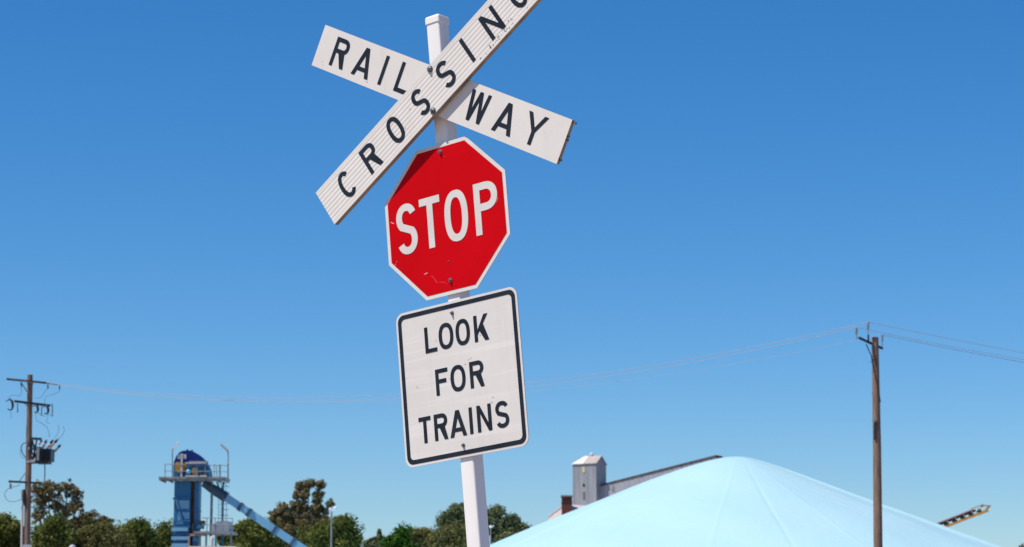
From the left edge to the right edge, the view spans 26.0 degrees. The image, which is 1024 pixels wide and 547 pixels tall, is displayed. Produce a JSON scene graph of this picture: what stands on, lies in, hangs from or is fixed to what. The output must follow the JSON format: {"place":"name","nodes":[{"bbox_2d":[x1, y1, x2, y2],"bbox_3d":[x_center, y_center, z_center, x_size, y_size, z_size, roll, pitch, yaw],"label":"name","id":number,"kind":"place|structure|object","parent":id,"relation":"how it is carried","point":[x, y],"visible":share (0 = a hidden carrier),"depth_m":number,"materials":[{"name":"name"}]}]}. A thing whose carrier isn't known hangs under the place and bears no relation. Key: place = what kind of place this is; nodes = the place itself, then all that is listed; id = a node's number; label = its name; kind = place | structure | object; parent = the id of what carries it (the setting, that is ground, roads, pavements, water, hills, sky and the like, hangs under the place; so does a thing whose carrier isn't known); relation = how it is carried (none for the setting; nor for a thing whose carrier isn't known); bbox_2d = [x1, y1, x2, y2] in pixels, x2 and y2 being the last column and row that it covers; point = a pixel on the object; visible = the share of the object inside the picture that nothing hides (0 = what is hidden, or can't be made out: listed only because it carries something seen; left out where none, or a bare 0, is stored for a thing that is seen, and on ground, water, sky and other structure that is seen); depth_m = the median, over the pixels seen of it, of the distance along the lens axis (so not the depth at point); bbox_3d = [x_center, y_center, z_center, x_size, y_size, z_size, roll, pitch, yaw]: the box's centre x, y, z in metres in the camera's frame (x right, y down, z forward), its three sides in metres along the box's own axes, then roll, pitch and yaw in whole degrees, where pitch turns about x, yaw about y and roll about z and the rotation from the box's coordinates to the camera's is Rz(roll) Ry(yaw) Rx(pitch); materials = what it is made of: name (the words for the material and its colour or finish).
{"place":"outdoors","nodes":[
{"label":"outdoors","id":0,"kind":"place"},
{"bbox_2d":[0,0,1023,546],"label":"sky","id":1,"kind":"structure","parent":0,"point":[731,175],"materials":[{"name":"blue"}]},
{"label":"ground","id":2,"kind":"structure","parent":0,"visible":0},
{"bbox_2d":[0,511,30,546],"bbox_3d":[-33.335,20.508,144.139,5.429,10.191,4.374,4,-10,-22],"label":"bushy tree","id":3,"kind":"object","parent":2,"relation":"on","point":[10,531],"visible":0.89,"depth_m":144.21,"materials":[{"name":"green plant"}]},
{"bbox_2d":[4,375,64,546],"bbox_3d":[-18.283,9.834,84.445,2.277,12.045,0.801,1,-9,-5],"label":"utility pole","id":4,"kind":"object","parent":2,"relation":"on","point":[42,456],"visible":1,"depth_m":84.85,"materials":[{"name":"brown wood"}]},
{"bbox_2d":[9,335,879,402],"bbox_3d":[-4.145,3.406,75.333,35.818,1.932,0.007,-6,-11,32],"label":"power line","id":5,"kind":"object","parent":4,"relation":"attached to","point":[400,400],"visible":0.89,"depth_m":74.98,"materials":[{"name":"metal"}]},
{"bbox_2d":[48,322,866,397],"bbox_3d":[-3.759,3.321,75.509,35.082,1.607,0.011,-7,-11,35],"label":"power line","id":6,"kind":"object","parent":4,"relation":"attached to","point":[529,382],"visible":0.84,"depth_m":72.03,"materials":[{"name":"metal"}]},
{"bbox_2d":[30,511,77,546],"bbox_3d":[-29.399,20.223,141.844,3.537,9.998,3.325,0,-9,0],"label":"bushy tree","id":7,"kind":"object","parent":2,"relation":"on","point":[56,530],"visible":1,"depth_m":141.63,"materials":[{"name":"green plant"}]},
{"bbox_2d":[31,478,84,523],"bbox_3d":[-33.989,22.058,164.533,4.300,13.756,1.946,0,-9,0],"label":"eucalyptus","id":8,"kind":"object","parent":2,"relation":"on","point":[42,499],"visible":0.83,"depth_m":165.19,"materials":[{"name":"green plant"}]},
{"bbox_2d":[66,508,112,530],"bbox_3d":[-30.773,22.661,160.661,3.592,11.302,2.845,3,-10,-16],"label":"dark tree","id":9,"kind":"object","parent":2,"relation":"on","point":[82,515],"visible":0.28,"depth_m":160.83,"materials":[{"name":"green plant"}]},
{"bbox_2d":[74,513,134,546],"bbox_3d":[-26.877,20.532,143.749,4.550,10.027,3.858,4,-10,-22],"label":"bushy tree","id":10,"kind":"object","parent":2,"relation":"on","point":[93,534],"visible":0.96,"depth_m":143.40,"materials":[{"name":"green plant"}]},
{"bbox_2d":[118,516,163,546],"bbox_3d":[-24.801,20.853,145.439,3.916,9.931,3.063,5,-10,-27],"label":"bushy tree","id":11,"kind":"object","parent":2,"relation":"on","point":[143,533],"visible":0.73,"depth_m":145.49,"materials":[{"name":"green plant"}]},
{"bbox_2d":[153,517,172,546],"bbox_3d":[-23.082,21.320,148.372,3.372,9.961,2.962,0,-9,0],"label":"bushy tree","id":12,"kind":"object","parent":2,"relation":"on","point":[165,531],"visible":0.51,"depth_m":148.52,"materials":[{"name":"green plant"}]},
{"bbox_2d":[209,536,213,545],"bbox_3d":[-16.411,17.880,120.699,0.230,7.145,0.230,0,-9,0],"label":"vent pipe","id":13,"kind":"object","parent":2,"relation":"on","point":[211,541],"visible":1,"depth_m":121.15,"materials":[{"name":"white metal"}]},
{"bbox_2d":[188,546,235,546],"bbox_3d":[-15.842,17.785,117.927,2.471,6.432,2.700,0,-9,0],"label":"storage shed","id":14,"kind":"structure","parent":2,"relation":"on","point":[211,546],"depth_m":117.11,"materials":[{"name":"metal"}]},
{"bbox_2d":[159,442,306,546],"bbox_3d":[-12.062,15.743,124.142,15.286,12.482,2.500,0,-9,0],"label":"bucket elevator","id":15,"kind":"object","parent":2,"relation":"on","point":[192,471],"visible":1,"depth_m":124.00,"materials":[{"name":"blue paint"}]},
{"bbox_2d":[214,517,287,546],"bbox_3d":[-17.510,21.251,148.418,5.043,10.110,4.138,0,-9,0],"label":"bushy tree","id":16,"kind":"object","parent":2,"relation":"on","point":[251,532],"visible":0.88,"depth_m":148.34,"materials":[{"name":"green plant"}]},
{"bbox_2d":[267,478,334,546],"bbox_3d":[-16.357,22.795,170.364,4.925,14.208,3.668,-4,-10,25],"label":"eucalyptus","id":17,"kind":"object","parent":2,"relation":"on","point":[287,519],"visible":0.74,"depth_m":171.04,"materials":[{"name":"green plant"}]},
{"bbox_2d":[291,513,365,546],"bbox_3d":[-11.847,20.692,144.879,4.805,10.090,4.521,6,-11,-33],"label":"bushy tree","id":18,"kind":"object","parent":2,"relation":"on","point":[346,532],"visible":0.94,"depth_m":144.45,"materials":[{"name":"green plant"}]},
{"bbox_2d":[329,506,336,546],"bbox_3d":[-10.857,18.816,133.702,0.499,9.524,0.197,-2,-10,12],"label":"light pole","id":19,"kind":"object","parent":2,"relation":"on","point":[335,507],"visible":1,"depth_m":134.26,"materials":[{"name":"grey metal"}]},
{"bbox_2d":[363,528,384,546],"bbox_3d":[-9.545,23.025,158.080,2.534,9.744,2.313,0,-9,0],"label":"conifer","id":20,"kind":"object","parent":2,"relation":"on","point":[372,542],"visible":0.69,"depth_m":158.57,"materials":[{"name":"green plant"}]},
{"bbox_2d":[377,521,416,546],"bbox_3d":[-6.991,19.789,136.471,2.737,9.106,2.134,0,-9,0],"label":"leafy tree","id":21,"kind":"object","parent":2,"relation":"on","point":[399,536],"visible":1,"depth_m":136.70,"materials":[{"name":"green plant"}]},
{"bbox_2d":[408,526,433,546],"bbox_3d":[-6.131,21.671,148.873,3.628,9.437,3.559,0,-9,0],"label":"bushy tree","id":22,"kind":"object","parent":2,"relation":"on","point":[422,533],"visible":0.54,"depth_m":148.32,"materials":[{"name":"green plant"}]},
{"bbox_2d":[420,519,466,546],"bbox_3d":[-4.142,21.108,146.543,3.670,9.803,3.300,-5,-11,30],"label":"bushy tree","id":23,"kind":"object","parent":2,"relation":"on","point":[453,535],"visible":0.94,"depth_m":146.47,"materials":[{"name":"green plant"}]},
{"bbox_2d":[312,0,576,546],"bbox_3d":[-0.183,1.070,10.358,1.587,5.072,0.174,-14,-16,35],"label":"railway crossing sign","id":24,"kind":"object","parent":2,"relation":"on","point":[462,383],"visible":1,"depth_m":10.61,"materials":[{"name":"white metal"}]},
{"bbox_2d":[431,502,488,529],"bbox_3d":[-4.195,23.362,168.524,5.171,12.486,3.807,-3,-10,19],"label":"tall tree","id":25,"kind":"object","parent":2,"relation":"on","point":[454,512],"visible":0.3,"depth_m":168.42,"materials":[{"name":"green plant"}]},
{"bbox_2d":[487,503,531,543],"bbox_3d":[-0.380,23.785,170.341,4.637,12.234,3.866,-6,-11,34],"label":"tall tree","id":26,"kind":"object","parent":2,"relation":"on","point":[508,525],"visible":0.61,"depth_m":170.54,"materials":[{"name":"green plant"}]},
{"bbox_2d":[561,495,572,514],"bbox_3d":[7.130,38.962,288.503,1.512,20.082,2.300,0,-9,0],"label":"chimney","id":27,"kind":"object","parent":2,"relation":"on","point":[566,502],"visible":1,"depth_m":288.95,"materials":[{"name":"red brick"}]},
{"bbox_2d":[548,505,585,519],"bbox_3d":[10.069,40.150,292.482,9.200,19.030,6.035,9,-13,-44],"label":"gable shed","id":28,"kind":"structure","parent":2,"relation":"on","point":[556,513],"depth_m":291.66,"materials":[{"name":"white metal"}]},
{"bbox_2d":[572,453,722,504],"bbox_3d":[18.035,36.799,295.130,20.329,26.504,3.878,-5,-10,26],"label":"elevator house","id":29,"kind":"structure","parent":2,"relation":"on","point":[590,485],"depth_m":298.35,"materials":[{"name":"grey metal"}]},
{"bbox_2d":[490,457,1002,546],"bbox_3d":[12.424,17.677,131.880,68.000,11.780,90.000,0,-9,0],"label":"covered grain heap","id":30,"kind":"object","parent":2,"relation":"on","point":[735,502],"visible":0.99,"depth_m":112.78,"materials":[{"name":"teal plastic"}]},
{"bbox_2d":[855,322,882,546],"bbox_3d":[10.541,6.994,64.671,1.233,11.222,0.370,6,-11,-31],"label":"utility pole","id":31,"kind":"object","parent":2,"relation":"on","point":[877,499],"visible":1,"depth_m":64.96,"materials":[{"name":"brown wood"}]},
{"bbox_2d":[61,327,855,401],"bbox_3d":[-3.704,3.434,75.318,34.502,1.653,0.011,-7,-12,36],"label":"power line","id":32,"kind":"object","parent":31,"relation":"attached to","point":[525,387],"visible":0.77,"depth_m":75.33,"materials":[{"name":"metal"}]},
{"bbox_2d":[856,327,1023,359],"bbox_3d":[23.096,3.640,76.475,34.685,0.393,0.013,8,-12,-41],"label":"power line","id":33,"kind":"object","parent":31,"relation":"attached to","point":[936,343],"visible":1,"depth_m":67.72,"materials":[{"name":"metal"}]},
{"bbox_2d":[869,322,1023,352],"bbox_3d":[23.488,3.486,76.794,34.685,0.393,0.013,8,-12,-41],"label":"power line","id":34,"kind":"object","parent":31,"relation":"attached to","point":[944,337],"visible":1,"depth_m":67.89,"materials":[{"name":"metal"}]},
{"bbox_2d":[884,335,1023,362],"bbox_3d":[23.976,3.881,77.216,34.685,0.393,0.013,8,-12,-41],"label":"power line","id":35,"kind":"object","parent":31,"relation":"attached to","point":[954,349],"visible":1,"depth_m":68.02,"materials":[{"name":"metal"}]},
{"bbox_2d":[937,504,990,526],"bbox_3d":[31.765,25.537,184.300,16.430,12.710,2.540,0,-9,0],"label":"loading conveyor","id":36,"kind":"object","parent":2,"relation":"on","point":[953,519],"visible":0.49,"depth_m":184.79,"materials":[{"name":"metal"}]}
]}

